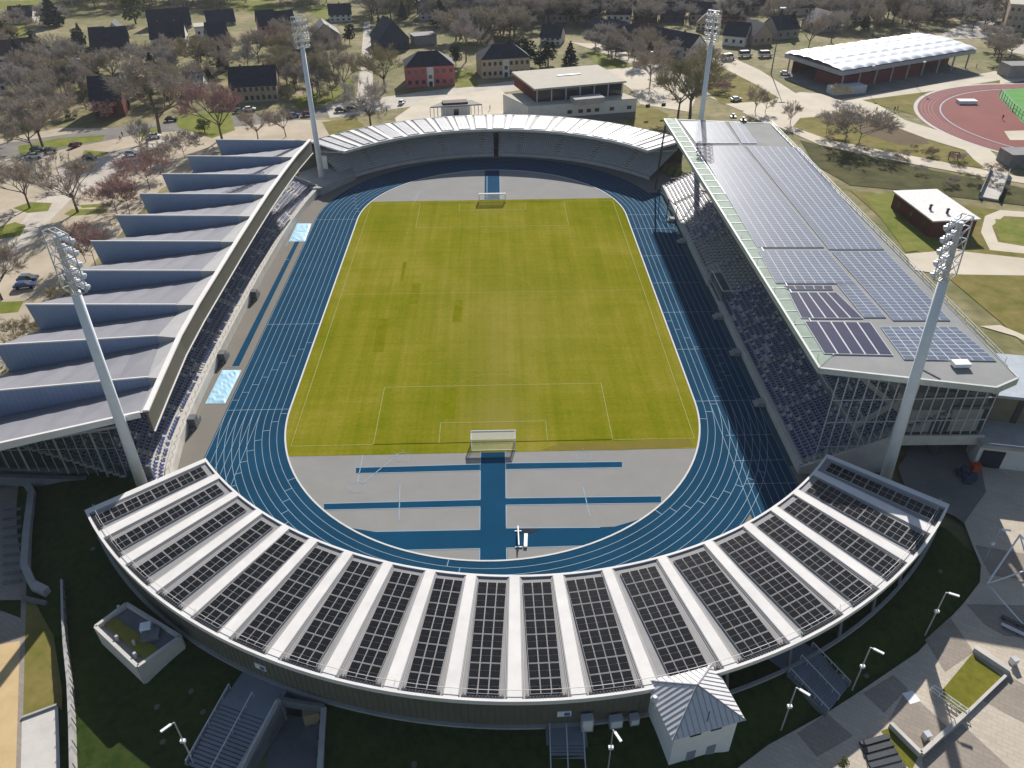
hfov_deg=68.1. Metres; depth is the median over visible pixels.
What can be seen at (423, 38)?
garden shed
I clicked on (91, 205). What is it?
grass island
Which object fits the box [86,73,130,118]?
brick house
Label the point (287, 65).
bare tree
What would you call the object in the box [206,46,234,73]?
bare tree
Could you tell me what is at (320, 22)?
gabled house
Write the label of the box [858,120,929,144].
scrub bed
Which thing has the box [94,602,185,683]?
plant building
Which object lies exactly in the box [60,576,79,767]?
boundary wall
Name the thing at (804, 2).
bare tree
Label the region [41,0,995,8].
wood
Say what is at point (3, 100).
bare tree
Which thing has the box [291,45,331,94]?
bare tree
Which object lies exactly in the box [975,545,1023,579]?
plaza band
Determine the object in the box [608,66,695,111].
yard
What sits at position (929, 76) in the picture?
hall apron
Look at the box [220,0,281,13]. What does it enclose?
lawn
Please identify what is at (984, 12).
bare tree
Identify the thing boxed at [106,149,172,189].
bare shrub
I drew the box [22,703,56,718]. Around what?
kerb wall
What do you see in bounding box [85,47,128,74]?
bare tree
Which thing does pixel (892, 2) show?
bare tree
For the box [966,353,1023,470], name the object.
terrace building
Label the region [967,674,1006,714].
retaining wall
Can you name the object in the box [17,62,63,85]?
bare tree
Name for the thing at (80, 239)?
bare shrub
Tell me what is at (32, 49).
bare tree
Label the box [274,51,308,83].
bare tree
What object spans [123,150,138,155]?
parked car
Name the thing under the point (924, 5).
bare tree
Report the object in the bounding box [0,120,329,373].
car park
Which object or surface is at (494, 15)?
bare tree
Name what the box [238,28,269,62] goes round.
bare tree
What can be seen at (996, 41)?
bare tree
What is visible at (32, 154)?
parked car
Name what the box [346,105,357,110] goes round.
parked car
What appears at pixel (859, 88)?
container cabin
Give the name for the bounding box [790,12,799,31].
conifer
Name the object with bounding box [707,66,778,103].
park grass
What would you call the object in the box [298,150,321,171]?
end wall
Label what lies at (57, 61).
bare tree
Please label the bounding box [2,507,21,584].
wide steps
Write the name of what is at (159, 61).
bare tree
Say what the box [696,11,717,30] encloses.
house
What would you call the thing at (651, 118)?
lawn
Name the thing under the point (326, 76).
bare tree
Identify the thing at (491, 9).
bare tree
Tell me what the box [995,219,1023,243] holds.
lawn
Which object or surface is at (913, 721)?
plaza band
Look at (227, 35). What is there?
bare tree
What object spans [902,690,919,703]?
ground plate
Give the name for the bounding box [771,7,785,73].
light pole
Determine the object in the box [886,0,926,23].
bare tree
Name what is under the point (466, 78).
lawn
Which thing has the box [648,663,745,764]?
tower house
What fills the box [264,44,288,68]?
bare tree
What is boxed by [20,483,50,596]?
curved wall
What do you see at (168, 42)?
bare tree
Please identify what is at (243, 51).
bare tree
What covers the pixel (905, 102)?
park grass
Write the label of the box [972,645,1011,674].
retaining wall
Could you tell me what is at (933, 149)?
bare shrub
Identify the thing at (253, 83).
apartment house
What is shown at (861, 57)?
open sided hall
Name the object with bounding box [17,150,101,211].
bare tree
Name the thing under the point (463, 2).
bare tree
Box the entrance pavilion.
[430,99,482,117]
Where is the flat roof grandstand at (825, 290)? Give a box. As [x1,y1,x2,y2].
[654,113,1019,473]
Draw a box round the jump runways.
[232,170,660,559]
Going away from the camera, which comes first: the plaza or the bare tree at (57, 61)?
the plaza
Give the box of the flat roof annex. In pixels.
[192,22,203,36]
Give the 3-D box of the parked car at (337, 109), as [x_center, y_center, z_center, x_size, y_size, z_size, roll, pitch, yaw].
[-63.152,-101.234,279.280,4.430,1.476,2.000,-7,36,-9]
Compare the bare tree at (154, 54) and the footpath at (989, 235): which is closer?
the footpath at (989, 235)
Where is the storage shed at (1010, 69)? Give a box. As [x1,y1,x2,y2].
[997,61,1023,77]
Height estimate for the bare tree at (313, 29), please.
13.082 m
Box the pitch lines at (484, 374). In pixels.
[291,200,694,445]
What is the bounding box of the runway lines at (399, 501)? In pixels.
[283,191,647,559]
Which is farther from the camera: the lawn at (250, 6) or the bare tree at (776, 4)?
the lawn at (250, 6)
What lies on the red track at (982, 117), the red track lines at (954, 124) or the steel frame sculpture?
the red track lines at (954, 124)
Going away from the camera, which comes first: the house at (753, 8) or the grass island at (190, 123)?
the grass island at (190, 123)
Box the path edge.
[16,576,25,767]
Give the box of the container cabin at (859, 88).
[826,82,866,95]
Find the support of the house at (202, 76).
on the ground at (84, 16)
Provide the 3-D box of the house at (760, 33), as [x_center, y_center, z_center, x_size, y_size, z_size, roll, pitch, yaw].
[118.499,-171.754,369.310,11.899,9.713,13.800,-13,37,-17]
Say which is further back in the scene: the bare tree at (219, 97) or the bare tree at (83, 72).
the bare tree at (83, 72)
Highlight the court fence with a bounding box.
[999,89,1023,120]
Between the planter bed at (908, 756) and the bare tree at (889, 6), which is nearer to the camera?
the planter bed at (908, 756)
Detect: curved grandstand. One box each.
[85,454,949,729]
[311,114,682,179]
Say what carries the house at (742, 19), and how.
on the ground at (84, 16)
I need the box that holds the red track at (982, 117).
[917,84,1023,150]
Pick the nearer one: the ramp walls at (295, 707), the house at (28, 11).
the ramp walls at (295, 707)
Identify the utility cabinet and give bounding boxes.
[580,713,593,731]
[608,713,622,729]
[628,712,639,726]
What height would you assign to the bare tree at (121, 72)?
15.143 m
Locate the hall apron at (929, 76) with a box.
[779,64,982,99]
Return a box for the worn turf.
[542,440,693,449]
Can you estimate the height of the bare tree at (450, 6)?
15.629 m
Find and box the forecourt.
[395,88,504,121]
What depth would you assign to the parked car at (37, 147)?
245.03 m
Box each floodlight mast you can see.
[41,227,147,486]
[290,15,323,177]
[698,9,721,119]
[880,213,974,479]
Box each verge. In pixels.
[23,601,61,714]
[290,78,355,109]
[322,118,364,134]
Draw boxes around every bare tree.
[0,7,24,24]
[0,14,15,23]
[0,22,19,38]
[0,31,9,39]
[0,47,29,67]
[0,59,29,88]
[0,64,24,85]
[0,86,83,146]
[0,92,21,139]
[0,97,52,151]
[0,154,34,207]
[0,234,32,299]
[2,88,19,104]
[3,70,60,111]
[15,14,45,30]
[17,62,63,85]
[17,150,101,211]
[18,48,54,67]
[19,82,57,114]
[20,32,70,56]
[20,53,52,71]
[30,1,55,11]
[32,43,63,58]
[33,10,50,21]
[35,3,69,18]
[37,35,85,58]
[39,56,74,91]
[41,89,66,105]
[44,64,70,92]
[50,65,78,93]
[53,58,72,84]
[54,36,88,56]
[63,59,87,78]
[64,74,87,109]
[65,49,108,74]
[69,65,96,81]
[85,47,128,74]
[97,54,229,133]
[115,59,151,95]
[119,41,149,60]
[120,53,143,67]
[123,117,151,143]
[126,40,153,65]
[144,56,168,67]
[145,45,178,61]
[146,62,183,97]
[146,70,181,100]
[150,43,180,63]
[150,62,174,94]
[152,37,176,49]
[152,70,172,99]
[155,33,184,47]
[161,50,183,67]
[165,61,192,91]
[170,34,211,68]
[170,82,242,138]
[175,36,188,45]
[177,66,200,78]
[184,58,212,74]
[189,39,214,62]
[191,33,217,63]
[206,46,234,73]
[212,41,227,53]
[216,33,234,54]
[223,31,241,50]
[234,104,273,138]
[235,42,261,64]
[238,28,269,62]
[256,30,286,48]
[259,42,301,84]
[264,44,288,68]
[265,104,293,136]
[267,15,312,36]
[267,27,291,48]
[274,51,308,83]
[276,52,297,80]
[278,36,296,47]
[279,63,309,91]
[284,59,298,88]
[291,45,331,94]
[291,57,331,95]
[297,60,329,92]
[305,22,332,44]
[309,34,347,69]
[319,66,341,97]
[320,47,358,91]
[336,74,391,125]
[346,0,377,20]
[351,41,405,91]
[362,0,398,19]
[391,0,413,15]
[419,0,448,13]
[428,6,483,40]
[438,12,460,39]
[440,0,463,12]
[442,0,474,9]
[444,0,459,12]
[445,7,471,38]
[448,9,493,61]
[452,6,488,39]
[458,0,484,9]
[458,6,488,41]
[467,10,498,41]
[468,0,507,8]
[470,4,504,39]
[477,0,495,9]
[485,6,530,39]
[487,5,516,32]
[488,2,510,34]
[493,2,524,33]
[493,5,532,38]
[498,3,530,32]
[503,0,537,7]
[509,10,536,32]
[511,0,549,27]
[530,0,563,23]
[554,0,578,23]
[560,0,597,22]
[563,0,596,25]
[581,28,605,49]
[592,0,612,12]
[592,20,619,42]
[600,33,625,55]
[602,36,627,58]
[604,37,626,56]
[608,0,633,12]
[608,25,629,36]
[613,37,634,58]
[627,29,648,48]
[627,37,650,61]
[632,0,666,24]
[632,45,673,83]
[633,2,660,23]
[633,35,665,53]
[634,24,661,43]
[635,0,665,22]
[638,29,668,55]
[650,64,720,115]
[655,42,732,116]
[655,43,679,55]
[668,36,688,56]
[671,0,701,23]
[684,39,723,64]
[702,45,734,65]
[710,0,731,9]
[710,0,749,26]
[718,0,754,10]
[744,84,768,110]
[756,0,796,18]
[761,93,777,111]
[767,0,814,11]
[781,100,803,122]
[801,10,832,48]
[809,0,836,12]
[819,0,848,13]
[823,6,853,41]
[827,0,879,24]
[848,1,875,28]
[850,0,898,15]
[856,0,887,36]
[872,0,905,23]
[878,0,913,24]
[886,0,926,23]
[896,0,925,32]
[904,0,942,21]
[905,4,934,31]
[920,3,954,18]
[927,0,975,24]
[928,0,951,18]
[960,0,977,17]
[960,0,994,18]
[961,1,994,30]
[979,6,1005,25]
[980,22,1022,50]
[983,31,1020,61]
[987,31,1017,55]
[990,0,1008,11]
[995,38,1012,61]
[1005,34,1023,57]
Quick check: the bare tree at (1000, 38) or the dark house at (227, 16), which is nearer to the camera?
the bare tree at (1000, 38)
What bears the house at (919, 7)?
on the ground at (84, 16)
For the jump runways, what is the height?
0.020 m
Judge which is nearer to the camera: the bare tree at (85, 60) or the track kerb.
the track kerb
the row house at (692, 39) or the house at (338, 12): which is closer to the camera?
the row house at (692, 39)
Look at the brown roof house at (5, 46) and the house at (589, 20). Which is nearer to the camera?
the brown roof house at (5, 46)
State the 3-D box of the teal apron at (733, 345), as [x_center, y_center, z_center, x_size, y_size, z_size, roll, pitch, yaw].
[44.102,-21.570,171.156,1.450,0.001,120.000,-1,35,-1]
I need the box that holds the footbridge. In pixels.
[978,167,1010,200]
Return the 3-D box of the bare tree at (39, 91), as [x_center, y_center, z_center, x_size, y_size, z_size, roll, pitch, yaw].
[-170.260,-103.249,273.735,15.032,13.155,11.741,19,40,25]
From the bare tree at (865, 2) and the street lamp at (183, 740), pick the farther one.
the bare tree at (865, 2)
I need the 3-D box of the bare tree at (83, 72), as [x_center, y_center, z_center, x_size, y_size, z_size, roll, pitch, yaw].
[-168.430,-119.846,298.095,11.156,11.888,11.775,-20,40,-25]
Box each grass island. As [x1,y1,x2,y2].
[0,222,25,238]
[0,301,23,313]
[14,202,51,212]
[18,135,104,153]
[65,209,106,215]
[81,203,111,207]
[82,150,108,156]
[138,127,157,136]
[175,112,234,137]
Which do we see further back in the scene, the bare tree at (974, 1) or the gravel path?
the bare tree at (974, 1)
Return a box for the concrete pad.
[21,706,59,767]
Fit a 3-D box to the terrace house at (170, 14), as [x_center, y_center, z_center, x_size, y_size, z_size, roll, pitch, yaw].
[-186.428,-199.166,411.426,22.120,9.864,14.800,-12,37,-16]
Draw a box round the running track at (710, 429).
[204,158,797,574]
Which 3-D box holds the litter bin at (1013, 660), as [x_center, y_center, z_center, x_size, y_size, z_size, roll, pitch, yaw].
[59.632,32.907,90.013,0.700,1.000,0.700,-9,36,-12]
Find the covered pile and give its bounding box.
[954,464,978,484]
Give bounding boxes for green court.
[998,88,1023,122]
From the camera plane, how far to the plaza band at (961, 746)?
81.31 m
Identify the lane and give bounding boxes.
[357,20,373,100]
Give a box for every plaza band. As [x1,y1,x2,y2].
[797,714,851,756]
[864,675,907,712]
[889,689,946,749]
[922,724,1008,767]
[925,617,972,671]
[966,604,1023,636]
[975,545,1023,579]
[983,676,1023,722]
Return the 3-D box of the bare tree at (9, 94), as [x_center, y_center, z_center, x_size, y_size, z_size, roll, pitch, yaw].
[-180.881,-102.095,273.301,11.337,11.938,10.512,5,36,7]
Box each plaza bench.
[1001,614,1023,627]
[1001,622,1023,635]
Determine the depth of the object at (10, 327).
146.96 m
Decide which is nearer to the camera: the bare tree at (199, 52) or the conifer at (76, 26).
the bare tree at (199, 52)
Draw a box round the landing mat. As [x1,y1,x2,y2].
[955,99,977,103]
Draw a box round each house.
[0,37,31,57]
[0,73,7,93]
[7,4,39,23]
[69,39,79,57]
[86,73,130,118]
[87,26,106,51]
[101,25,129,50]
[110,18,122,26]
[145,6,191,27]
[148,19,188,48]
[181,70,208,95]
[204,8,235,25]
[204,21,231,47]
[227,63,280,102]
[254,9,277,37]
[274,10,296,32]
[293,48,315,58]
[308,18,340,46]
[327,2,351,21]
[369,15,409,50]
[403,50,454,87]
[417,1,436,19]
[475,43,529,78]
[539,23,565,44]
[544,3,571,21]
[574,2,600,21]
[584,17,607,39]
[600,18,627,39]
[606,0,631,21]
[622,22,641,45]
[632,23,655,49]
[633,2,658,21]
[648,26,669,52]
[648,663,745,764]
[660,0,685,21]
[662,29,706,58]
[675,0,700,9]
[689,0,716,21]
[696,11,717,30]
[721,2,747,21]
[722,21,751,46]
[745,18,773,45]
[748,0,770,13]
[764,14,800,39]
[778,0,811,15]
[801,8,841,32]
[833,8,862,20]
[891,2,941,15]
[941,0,983,13]
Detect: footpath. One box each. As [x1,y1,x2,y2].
[772,123,1023,182]
[981,210,1023,252]
[982,325,1023,339]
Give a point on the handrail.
(949, 700)
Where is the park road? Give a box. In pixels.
[905,250,1023,274]
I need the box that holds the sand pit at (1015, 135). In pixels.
[1004,130,1023,139]
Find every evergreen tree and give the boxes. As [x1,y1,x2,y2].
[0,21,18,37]
[26,30,40,47]
[69,28,86,45]
[76,46,95,65]
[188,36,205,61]
[342,24,354,43]
[449,45,461,65]
[515,38,539,60]
[532,51,547,68]
[538,39,557,65]
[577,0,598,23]
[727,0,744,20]
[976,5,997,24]
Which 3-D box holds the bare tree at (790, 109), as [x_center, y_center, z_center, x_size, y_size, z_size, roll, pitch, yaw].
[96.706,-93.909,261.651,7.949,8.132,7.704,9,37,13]
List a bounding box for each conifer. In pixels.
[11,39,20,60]
[39,0,64,26]
[75,22,83,35]
[90,56,100,75]
[145,52,156,63]
[205,68,217,83]
[215,45,229,70]
[396,0,407,18]
[430,0,445,26]
[561,41,578,64]
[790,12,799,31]
[860,14,870,28]
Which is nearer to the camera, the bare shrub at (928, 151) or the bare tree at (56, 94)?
the bare shrub at (928, 151)
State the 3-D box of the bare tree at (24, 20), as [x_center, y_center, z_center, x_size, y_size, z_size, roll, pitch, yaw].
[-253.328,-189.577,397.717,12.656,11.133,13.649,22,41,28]
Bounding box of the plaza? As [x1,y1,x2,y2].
[738,467,1023,767]
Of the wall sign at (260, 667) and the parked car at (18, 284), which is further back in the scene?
the parked car at (18, 284)
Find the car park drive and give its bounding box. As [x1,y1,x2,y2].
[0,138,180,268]
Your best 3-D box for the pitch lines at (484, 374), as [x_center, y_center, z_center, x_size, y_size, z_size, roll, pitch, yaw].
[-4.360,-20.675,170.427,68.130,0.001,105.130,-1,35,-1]
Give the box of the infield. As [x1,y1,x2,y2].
[286,170,698,559]
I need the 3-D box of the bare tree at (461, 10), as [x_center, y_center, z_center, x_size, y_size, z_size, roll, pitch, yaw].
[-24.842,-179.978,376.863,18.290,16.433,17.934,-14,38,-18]
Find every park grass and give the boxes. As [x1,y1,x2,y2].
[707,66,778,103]
[793,115,983,167]
[851,190,1023,343]
[864,80,999,115]
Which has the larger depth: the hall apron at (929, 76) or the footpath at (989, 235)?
the hall apron at (929, 76)
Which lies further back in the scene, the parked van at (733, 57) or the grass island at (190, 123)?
the parked van at (733, 57)
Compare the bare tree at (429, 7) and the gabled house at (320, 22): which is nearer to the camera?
the gabled house at (320, 22)
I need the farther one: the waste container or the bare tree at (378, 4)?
the bare tree at (378, 4)
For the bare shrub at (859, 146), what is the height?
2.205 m
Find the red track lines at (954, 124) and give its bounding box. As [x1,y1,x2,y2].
[921,85,1023,149]
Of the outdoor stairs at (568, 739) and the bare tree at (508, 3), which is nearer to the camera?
the outdoor stairs at (568, 739)
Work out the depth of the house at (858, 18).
413.16 m
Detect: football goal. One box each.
[470,430,515,450]
[479,193,505,202]
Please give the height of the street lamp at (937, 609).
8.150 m
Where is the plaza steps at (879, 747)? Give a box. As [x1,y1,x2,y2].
[859,733,905,767]
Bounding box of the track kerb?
[284,170,699,561]
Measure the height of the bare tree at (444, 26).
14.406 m
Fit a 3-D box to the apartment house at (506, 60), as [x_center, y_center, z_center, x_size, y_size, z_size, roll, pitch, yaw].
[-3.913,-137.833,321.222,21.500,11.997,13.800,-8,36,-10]
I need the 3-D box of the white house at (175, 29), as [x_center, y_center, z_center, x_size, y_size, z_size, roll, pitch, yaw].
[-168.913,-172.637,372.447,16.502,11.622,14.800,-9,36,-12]
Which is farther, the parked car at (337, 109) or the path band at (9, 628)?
the parked car at (337, 109)
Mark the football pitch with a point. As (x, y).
(553, 335)
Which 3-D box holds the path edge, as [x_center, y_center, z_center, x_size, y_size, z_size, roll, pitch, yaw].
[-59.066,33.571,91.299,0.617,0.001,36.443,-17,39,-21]
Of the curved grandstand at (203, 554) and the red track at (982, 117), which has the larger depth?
the red track at (982, 117)
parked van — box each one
[722,53,735,59]
[738,50,752,56]
[758,50,772,56]
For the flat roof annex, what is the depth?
389.54 m
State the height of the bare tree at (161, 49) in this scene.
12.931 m
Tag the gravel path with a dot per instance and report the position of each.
(9, 667)
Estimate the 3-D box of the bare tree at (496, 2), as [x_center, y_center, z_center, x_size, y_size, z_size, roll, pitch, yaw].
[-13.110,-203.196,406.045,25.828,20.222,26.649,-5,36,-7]
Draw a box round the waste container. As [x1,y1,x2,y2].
[969,462,982,471]
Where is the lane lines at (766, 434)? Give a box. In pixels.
[205,158,797,574]
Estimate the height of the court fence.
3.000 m
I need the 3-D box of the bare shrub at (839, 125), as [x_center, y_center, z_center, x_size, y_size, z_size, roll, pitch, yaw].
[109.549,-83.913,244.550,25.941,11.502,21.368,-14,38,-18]
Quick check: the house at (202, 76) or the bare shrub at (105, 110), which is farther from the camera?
the house at (202, 76)
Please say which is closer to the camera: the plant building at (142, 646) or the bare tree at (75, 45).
the plant building at (142, 646)
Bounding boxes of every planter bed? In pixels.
[881,728,917,767]
[939,654,1001,712]
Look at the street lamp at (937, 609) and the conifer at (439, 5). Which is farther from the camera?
the conifer at (439, 5)
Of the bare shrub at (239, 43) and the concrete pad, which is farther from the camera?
the bare shrub at (239, 43)
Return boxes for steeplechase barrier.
[515,526,521,547]
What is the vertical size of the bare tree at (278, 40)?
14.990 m
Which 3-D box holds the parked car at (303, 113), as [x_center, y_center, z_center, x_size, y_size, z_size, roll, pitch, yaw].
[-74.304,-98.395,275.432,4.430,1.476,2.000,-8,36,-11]
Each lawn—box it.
[0,0,69,7]
[13,23,25,36]
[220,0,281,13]
[301,4,351,21]
[456,70,477,87]
[585,51,633,67]
[628,105,667,131]
[864,192,941,251]
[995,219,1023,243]
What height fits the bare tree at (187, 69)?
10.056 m
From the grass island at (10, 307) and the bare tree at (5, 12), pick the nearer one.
the grass island at (10, 307)
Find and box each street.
[0,108,328,159]
[325,81,518,117]
[571,42,762,110]
[714,54,794,97]
[939,21,1023,54]
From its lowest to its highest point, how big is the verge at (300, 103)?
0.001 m
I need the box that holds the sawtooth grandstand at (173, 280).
[0,139,317,486]
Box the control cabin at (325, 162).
[321,155,328,168]
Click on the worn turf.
(626, 445)
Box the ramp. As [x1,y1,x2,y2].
[264,713,319,767]
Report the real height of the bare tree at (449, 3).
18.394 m
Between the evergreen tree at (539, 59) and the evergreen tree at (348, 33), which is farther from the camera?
the evergreen tree at (348, 33)
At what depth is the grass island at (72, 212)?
204.31 m
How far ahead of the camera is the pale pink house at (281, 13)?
399.38 m
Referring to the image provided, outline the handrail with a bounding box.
[929,685,969,712]
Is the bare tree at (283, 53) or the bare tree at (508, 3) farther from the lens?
the bare tree at (508, 3)
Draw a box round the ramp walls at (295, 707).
[237,697,326,767]
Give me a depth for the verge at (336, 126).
266.04 m
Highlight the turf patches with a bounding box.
[373,262,462,418]
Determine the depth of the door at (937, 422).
116.81 m
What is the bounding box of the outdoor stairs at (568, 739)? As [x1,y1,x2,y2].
[546,723,587,767]
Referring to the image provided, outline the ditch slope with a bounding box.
[800,140,1023,204]
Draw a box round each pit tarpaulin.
[205,370,240,403]
[289,223,311,240]
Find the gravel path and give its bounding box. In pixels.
[0,641,19,767]
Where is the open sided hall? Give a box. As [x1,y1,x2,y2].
[784,33,976,84]
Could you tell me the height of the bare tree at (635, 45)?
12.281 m
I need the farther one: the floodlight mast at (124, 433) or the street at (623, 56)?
the street at (623, 56)
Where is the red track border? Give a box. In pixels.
[914,83,1023,151]
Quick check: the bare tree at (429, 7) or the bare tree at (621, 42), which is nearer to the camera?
the bare tree at (621, 42)
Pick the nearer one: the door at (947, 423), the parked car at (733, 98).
the door at (947, 423)
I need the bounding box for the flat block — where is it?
[1002,0,1023,30]
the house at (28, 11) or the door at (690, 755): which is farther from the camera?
the house at (28, 11)
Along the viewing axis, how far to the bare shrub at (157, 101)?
284.30 m
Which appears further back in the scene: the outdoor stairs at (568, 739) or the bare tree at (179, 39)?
the bare tree at (179, 39)
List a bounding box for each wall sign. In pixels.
[254,662,266,671]
[557,710,570,716]
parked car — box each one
[13,280,36,289]
[16,273,39,280]
[27,152,41,158]
[29,145,44,150]
[42,147,57,152]
[68,141,82,147]
[81,154,97,159]
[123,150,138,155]
[147,132,161,137]
[164,116,177,120]
[233,107,245,111]
[243,106,255,110]
[289,112,299,116]
[301,111,309,115]
[335,107,346,111]
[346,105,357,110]
[398,99,405,104]
[730,96,742,100]
[779,70,790,74]
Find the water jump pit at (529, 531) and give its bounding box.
[520,529,539,533]
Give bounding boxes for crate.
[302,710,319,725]
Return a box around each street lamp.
[160,722,193,763]
[608,729,621,767]
[780,687,810,730]
[851,647,883,690]
[924,592,959,635]
[983,529,1010,561]
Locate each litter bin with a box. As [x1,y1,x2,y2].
[921,730,932,741]
[1008,655,1019,665]
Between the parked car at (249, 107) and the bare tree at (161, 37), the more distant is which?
the bare tree at (161, 37)
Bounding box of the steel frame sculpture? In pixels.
[987,534,1023,623]
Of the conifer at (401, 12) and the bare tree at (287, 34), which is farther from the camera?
the conifer at (401, 12)
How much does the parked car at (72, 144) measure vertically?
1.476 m
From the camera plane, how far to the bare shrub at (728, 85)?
295.02 m
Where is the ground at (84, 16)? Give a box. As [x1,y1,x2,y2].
[0,0,1023,767]
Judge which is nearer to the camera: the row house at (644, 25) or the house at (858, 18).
the row house at (644, 25)
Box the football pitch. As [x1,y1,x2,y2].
[286,198,698,455]
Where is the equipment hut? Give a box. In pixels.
[996,147,1023,167]
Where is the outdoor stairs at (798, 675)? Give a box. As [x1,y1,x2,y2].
[768,642,850,715]
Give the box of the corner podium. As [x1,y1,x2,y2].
[299,163,355,195]
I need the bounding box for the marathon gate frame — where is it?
[658,192,677,221]
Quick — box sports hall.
[503,65,665,120]
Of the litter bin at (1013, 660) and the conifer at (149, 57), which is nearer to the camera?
the litter bin at (1013, 660)
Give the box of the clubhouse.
[891,189,980,236]
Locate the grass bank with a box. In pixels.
[0,439,980,767]
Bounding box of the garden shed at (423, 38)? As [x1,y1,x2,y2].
[409,31,436,45]
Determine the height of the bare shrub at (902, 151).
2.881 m
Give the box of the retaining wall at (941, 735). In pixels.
[920,711,966,757]
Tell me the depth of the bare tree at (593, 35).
357.34 m
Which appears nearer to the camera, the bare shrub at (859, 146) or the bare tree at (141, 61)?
the bare shrub at (859, 146)
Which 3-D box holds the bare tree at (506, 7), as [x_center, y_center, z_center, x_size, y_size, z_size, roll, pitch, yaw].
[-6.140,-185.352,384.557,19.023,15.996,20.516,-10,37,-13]
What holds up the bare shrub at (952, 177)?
on the ground at (84, 16)
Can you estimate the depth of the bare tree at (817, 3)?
402.11 m
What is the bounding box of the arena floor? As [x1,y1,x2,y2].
[177,156,852,561]
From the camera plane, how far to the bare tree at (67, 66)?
300.42 m
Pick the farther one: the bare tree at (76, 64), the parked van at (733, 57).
the parked van at (733, 57)
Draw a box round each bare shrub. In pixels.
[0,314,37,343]
[17,319,38,336]
[41,279,70,300]
[51,219,102,261]
[52,83,63,91]
[54,220,110,264]
[79,97,124,117]
[82,178,140,214]
[95,170,143,213]
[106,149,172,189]
[132,140,176,170]
[146,97,164,107]
[154,104,165,110]
[159,128,204,156]
[202,81,218,90]
[208,79,220,83]
[209,65,224,75]
[230,52,255,65]
[231,39,250,46]
[278,87,293,94]
[296,86,313,94]
[310,82,326,88]
[313,84,340,95]
[714,83,731,92]
[725,72,736,81]
[814,110,850,132]
[818,104,894,141]
[826,129,841,135]
[830,82,853,98]
[836,107,904,145]
[853,143,865,148]
[900,149,911,156]
[914,164,930,172]
[920,149,932,155]
[925,146,939,153]
[947,152,964,159]
[949,175,960,181]
[951,151,966,158]
[955,164,967,169]
[965,172,983,180]
[983,162,1005,172]
[984,177,997,184]
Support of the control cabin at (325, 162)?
on the corner podium
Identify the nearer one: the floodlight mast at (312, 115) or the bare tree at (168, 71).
the floodlight mast at (312, 115)
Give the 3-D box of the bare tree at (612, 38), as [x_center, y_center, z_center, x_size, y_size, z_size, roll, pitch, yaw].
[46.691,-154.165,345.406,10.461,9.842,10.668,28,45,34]
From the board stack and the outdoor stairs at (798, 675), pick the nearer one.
the outdoor stairs at (798, 675)
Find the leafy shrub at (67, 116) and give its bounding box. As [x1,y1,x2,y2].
[64,110,70,118]
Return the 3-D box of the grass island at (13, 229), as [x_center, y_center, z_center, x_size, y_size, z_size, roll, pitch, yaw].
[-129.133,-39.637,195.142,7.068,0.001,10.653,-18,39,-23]
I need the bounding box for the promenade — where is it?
[851,98,1003,169]
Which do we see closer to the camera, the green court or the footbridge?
the footbridge
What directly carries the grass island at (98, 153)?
on the car park
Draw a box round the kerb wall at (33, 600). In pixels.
[21,595,47,605]
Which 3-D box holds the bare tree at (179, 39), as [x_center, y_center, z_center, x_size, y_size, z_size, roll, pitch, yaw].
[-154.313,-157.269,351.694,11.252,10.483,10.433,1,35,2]
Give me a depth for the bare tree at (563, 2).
403.89 m
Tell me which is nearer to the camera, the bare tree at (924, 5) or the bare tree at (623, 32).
the bare tree at (623, 32)
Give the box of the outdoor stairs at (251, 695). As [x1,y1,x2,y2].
[184,671,289,767]
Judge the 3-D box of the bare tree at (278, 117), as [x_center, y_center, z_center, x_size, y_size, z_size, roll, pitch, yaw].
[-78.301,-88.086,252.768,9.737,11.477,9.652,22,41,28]
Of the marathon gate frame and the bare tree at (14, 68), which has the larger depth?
the bare tree at (14, 68)
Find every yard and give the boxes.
[0,485,23,599]
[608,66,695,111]
[743,71,1023,126]
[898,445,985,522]
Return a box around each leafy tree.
[117,0,144,23]
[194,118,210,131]
[838,756,849,767]
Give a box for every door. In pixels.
[454,109,458,115]
[685,750,695,760]
[705,744,715,754]
[928,418,940,431]
[939,418,951,431]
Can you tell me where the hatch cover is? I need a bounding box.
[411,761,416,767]
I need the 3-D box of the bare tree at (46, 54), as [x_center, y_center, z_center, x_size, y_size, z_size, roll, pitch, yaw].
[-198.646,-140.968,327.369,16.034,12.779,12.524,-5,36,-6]
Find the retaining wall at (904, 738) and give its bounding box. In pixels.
[888,722,922,756]
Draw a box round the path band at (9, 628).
[0,611,20,643]
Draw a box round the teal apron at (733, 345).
[657,190,793,465]
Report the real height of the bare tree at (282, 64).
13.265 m
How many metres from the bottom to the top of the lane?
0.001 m
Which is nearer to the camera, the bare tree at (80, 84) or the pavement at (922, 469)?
the pavement at (922, 469)
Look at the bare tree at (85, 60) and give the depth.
306.44 m

